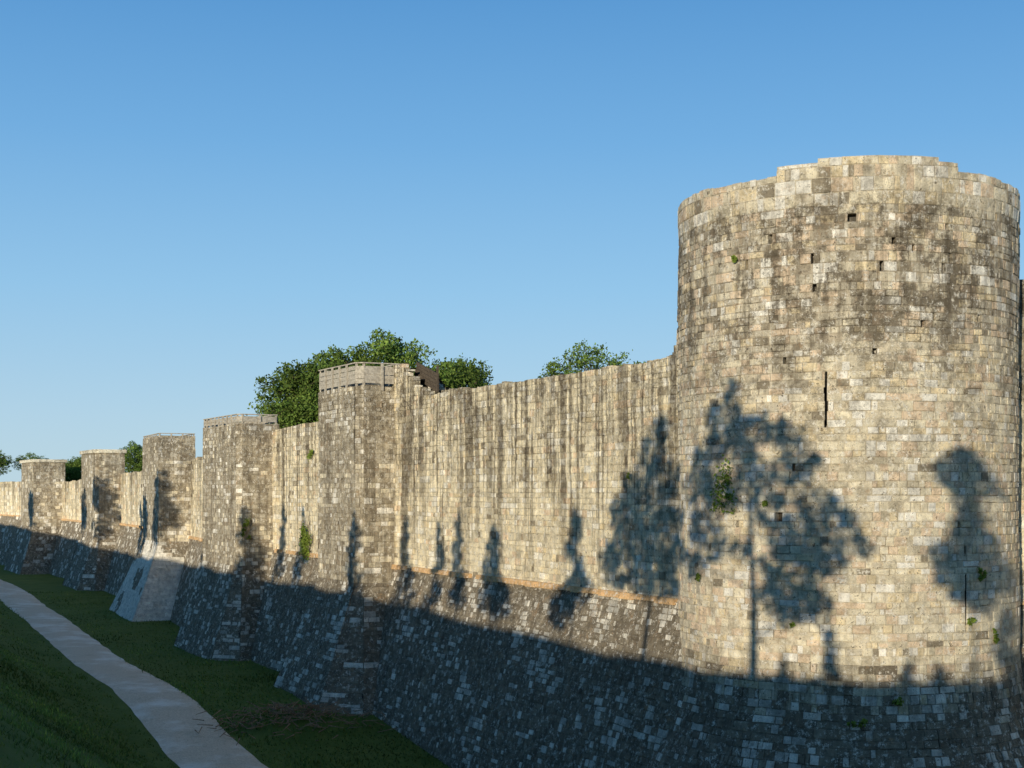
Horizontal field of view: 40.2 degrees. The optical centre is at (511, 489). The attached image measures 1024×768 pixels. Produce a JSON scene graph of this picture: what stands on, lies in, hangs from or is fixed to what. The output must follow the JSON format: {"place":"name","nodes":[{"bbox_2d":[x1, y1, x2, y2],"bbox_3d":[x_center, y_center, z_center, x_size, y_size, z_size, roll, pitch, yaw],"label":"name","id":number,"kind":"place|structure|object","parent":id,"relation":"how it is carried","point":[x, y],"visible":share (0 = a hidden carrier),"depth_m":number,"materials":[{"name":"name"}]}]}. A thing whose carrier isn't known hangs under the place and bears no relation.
{"place":"outdoors","nodes":[
{"label":"outdoors","id":0,"kind":"place"},
{"bbox_2d":[0,580,267,767],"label":"path","id":1,"kind":"structure","parent":0,"point":[165,713],"depth_m":54.13,"materials":[{"name":"grey concrete"}]},
{"bbox_2d":[0,565,449,767],"bbox_3d":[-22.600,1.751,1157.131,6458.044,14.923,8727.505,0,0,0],"label":"ground","id":2,"kind":"structure","parent":0,"point":[38,583],"depth_m":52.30,"materials":[{"name":"green plant"}]},
{"bbox_2d":[0,453,12,474],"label":"deciduous tree","id":3,"kind":"object","parent":2,"relation":"on","point":[4,461],"visible":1,"depth_m":232.43,"materials":[{"name":"green plant"}]},
{"bbox_2d":[0,481,20,564],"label":"rampart wall","id":4,"kind":"structure","parent":2,"relation":"on","point":[10,508],"depth_m":151.75,"materials":[{"name":"stone"}]},
{"bbox_2d":[12,453,48,470],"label":"deciduous tree","id":5,"kind":"object","parent":2,"relation":"on","point":[19,459],"visible":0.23,"depth_m":234.76,"materials":[{"name":"green plant"}]},
{"bbox_2d":[3,459,66,573],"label":"square tower","id":6,"kind":"structure","parent":2,"relation":"on","point":[33,548],"depth_m":135.34,"materials":[{"name":"stone"}]},
{"bbox_2d":[49,479,81,577],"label":"rampart wall","id":7,"kind":"structure","parent":2,"relation":"on","point":[69,533],"depth_m":131.19,"materials":[{"name":"stone"}]},
{"bbox_2d":[63,456,81,481],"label":"deciduous tree","id":8,"kind":"object","parent":2,"relation":"on","point":[73,468],"visible":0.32,"depth_m":145.85,"materials":[{"name":"green plant"}]},
{"bbox_2d":[62,449,126,590],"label":"square tower","id":9,"kind":"structure","parent":2,"relation":"on","point":[102,470],"depth_m":112.61,"materials":[{"name":"stone"}]},
{"bbox_2d":[104,471,142,594],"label":"rampart wall","id":10,"kind":"structure","parent":2,"relation":"on","point":[129,541],"depth_m":107.96,"materials":[{"name":"stone"}]},
{"bbox_2d":[119,441,142,472],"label":"deciduous tree","id":11,"kind":"object","parent":2,"relation":"on","point":[134,460],"visible":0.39,"depth_m":131.79,"materials":[{"name":"green plant"}]},
{"bbox_2d":[109,433,195,621],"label":"square tower","id":12,"kind":"structure","parent":2,"relation":"on","point":[147,591],"depth_m":87.59,"materials":[{"name":"stone"}]},
{"bbox_2d":[170,457,202,625],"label":"rampart wall","id":13,"kind":"structure","parent":2,"relation":"on","point":[192,564],"depth_m":84.91,"materials":[{"name":"stone"}]},
{"bbox_2d":[174,414,278,660],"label":"square tower","id":14,"kind":"structure","parent":2,"relation":"on","point":[220,619],"depth_m":67.58,"materials":[{"name":"stone"}]},
{"bbox_2d":[240,518,250,538],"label":"wall plant","id":15,"kind":"object","parent":14,"relation":"attached to","point":[247,523],"depth_m":67.01,"materials":[{"name":"green plant"}]},
{"bbox_2d":[244,399,297,423],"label":"deciduous tree","id":16,"kind":"object","parent":2,"relation":"on","point":[276,406],"visible":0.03,"depth_m":93.04,"materials":[{"name":"green plant"}]},
{"bbox_2d":[251,422,318,670],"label":"rampart wall","id":17,"kind":"structure","parent":2,"relation":"on","point":[291,581],"depth_m":64.45,"materials":[{"name":"stone"}]},
{"bbox_2d":[295,523,311,563],"bbox_3d":[-9.404,2.403,62.902,0.458,1.834,1.456,0,0,-26],"label":"wall plant","id":18,"kind":"object","parent":17,"relation":"attached to","point":[304,536],"depth_m":62.83,"materials":[{"name":"green plant"}]},
{"bbox_2d":[304,449,312,461],"bbox_3d":[-9.057,-1.558,62.712,0.233,0.561,0.682,0,0,-37],"label":"wall plant","id":19,"kind":"object","parent":17,"relation":"attached to","point":[310,454],"depth_m":62.61,"materials":[{"name":"green plant"}]},
{"bbox_2d":[194,698,395,745],"bbox_3d":[-7.849,8.166,50.180,7.469,1.256,4.587,0,0,0],"label":"brush pile","id":20,"kind":"object","parent":2,"relation":"on","point":[288,707],"visible":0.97,"depth_m":50.14,"materials":[{"name":"plant"}]},
{"bbox_2d":[247,353,343,428],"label":"deciduous tree","id":21,"kind":"object","parent":2,"relation":"on","point":[299,384],"visible":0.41,"depth_m":89.95,"materials":[{"name":"green plant"}]},
{"bbox_2d":[274,362,397,715],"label":"square tower","id":22,"kind":"structure","parent":2,"relation":"on","point":[333,655],"depth_m":54.26,"materials":[{"name":"stone"}]},
{"bbox_2d":[303,341,401,402],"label":"deciduous tree","id":23,"kind":"object","parent":2,"relation":"on","point":[339,355],"visible":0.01,"depth_m":92.94,"materials":[{"name":"green plant"}]},
{"bbox_2d":[335,326,453,386],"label":"deciduous tree","id":24,"kind":"object","parent":2,"relation":"on","point":[387,350],"visible":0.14,"depth_m":92.43,"materials":[{"name":"green plant"}]},
{"bbox_2d":[413,353,493,388],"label":"deciduous tree","id":25,"kind":"object","parent":2,"relation":"on","point":[461,374],"visible":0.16,"depth_m":90.85,"materials":[{"name":"green plant"}]},
{"bbox_2d":[373,345,687,767],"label":"rampart wall","id":26,"kind":"structure","parent":2,"relation":"on","point":[531,618],"depth_m":43.45,"materials":[{"name":"stone"}]},
{"bbox_2d":[415,362,448,393],"bbox_3d":[-2.934,-0.769,53.376,0.835,8.356,2.200,0,0,-28],"label":"ruined stair turret","id":27,"kind":"object","parent":26,"relation":"on","point":[430,378],"visible":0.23,"depth_m":53.05,"materials":[{"name":"stone"}]},
{"bbox_2d":[534,338,645,378],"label":"deciduous tree","id":28,"kind":"object","parent":2,"relation":"on","point":[582,361],"visible":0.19,"depth_m":83.53,"materials":[{"name":"green plant"}]},
{"bbox_2d":[646,155,1023,767],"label":"round tower","id":29,"kind":"structure","parent":2,"relation":"on","point":[847,348],"depth_m":33.05,"materials":[{"name":"stone"}]},
{"bbox_2d":[695,573,699,581],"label":"wall plant","id":30,"kind":"object","parent":29,"relation":"attached to","point":[697,578],"depth_m":35.25,"materials":[{"name":"green plant"}]},
{"bbox_2d":[706,454,732,513],"bbox_3d":[5.093,-0.132,34.349,0.313,1.494,0.884,0,0,-33],"label":"wall plant","id":31,"kind":"object","parent":29,"relation":"attached to","point":[726,476],"depth_m":34.37,"materials":[{"name":"green plant"}]},
{"bbox_2d":[717,487,736,513],"bbox_3d":[5.270,0.260,34.221,0.173,0.655,0.674,0,0,-36],"label":"wall plant","id":32,"kind":"object","parent":29,"relation":"attached to","point":[728,496],"depth_m":34.21,"materials":[{"name":"green plant"}]},
{"bbox_2d":[731,255,737,262],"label":"wall plant","id":33,"kind":"object","parent":29,"relation":"attached to","point":[734,259],"depth_m":34.08,"materials":[{"name":"green plant"}]},
{"bbox_2d":[762,500,767,506],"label":"wall plant","id":34,"kind":"object","parent":29,"relation":"attached to","point":[764,502],"depth_m":33.48,"materials":[{"name":"green plant"}]},
{"bbox_2d":[847,718,867,727],"bbox_3d":[7.996,5.396,32.411,0.504,0.257,0.151,0,0,18],"label":"wall plant","id":35,"kind":"object","parent":29,"relation":"attached to","point":[862,721],"depth_m":32.40,"materials":[{"name":"green plant"}]},
{"bbox_2d":[892,697,903,705],"bbox_3d":[8.948,4.899,32.455,0.287,0.261,0.156,0,0,0],"label":"wall plant","id":36,"kind":"object","parent":29,"relation":"attached to","point":[898,702],"depth_m":32.44,"materials":[{"name":"green plant"}]},
{"bbox_2d":[967,617,976,625],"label":"wall plant","id":37,"kind":"object","parent":29,"relation":"attached to","point":[971,621],"depth_m":33.06,"materials":[{"name":"green plant"}]},
{"bbox_2d":[977,567,987,581],"bbox_3d":[11.181,2.019,33.249,0.333,0.367,0.160,0,0,-30],"label":"wall plant","id":38,"kind":"object","parent":29,"relation":"attached to","point":[981,577],"depth_m":33.23,"materials":[{"name":"green plant"}]},
{"bbox_2d":[992,628,998,643],"bbox_3d":[11.630,3.499,33.590,0.287,0.415,0.129,0,0,-34],"label":"wall plant","id":39,"kind":"object","parent":29,"relation":"attached to","point":[996,638],"depth_m":33.55,"materials":[{"name":"green plant"}]},
{"bbox_2d":[1018,279,1023,682],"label":"rampart wall","id":40,"kind":"structure","parent":2,"relation":"on","point":[1021,431],"depth_m":36.35,"materials":[{"name":"stone"}]},
{"bbox_2d":[0,0,1023,481],"label":"sky","id":41,"kind":"structure","parent":0,"point":[198,198],"materials":[{"name":"blue"}]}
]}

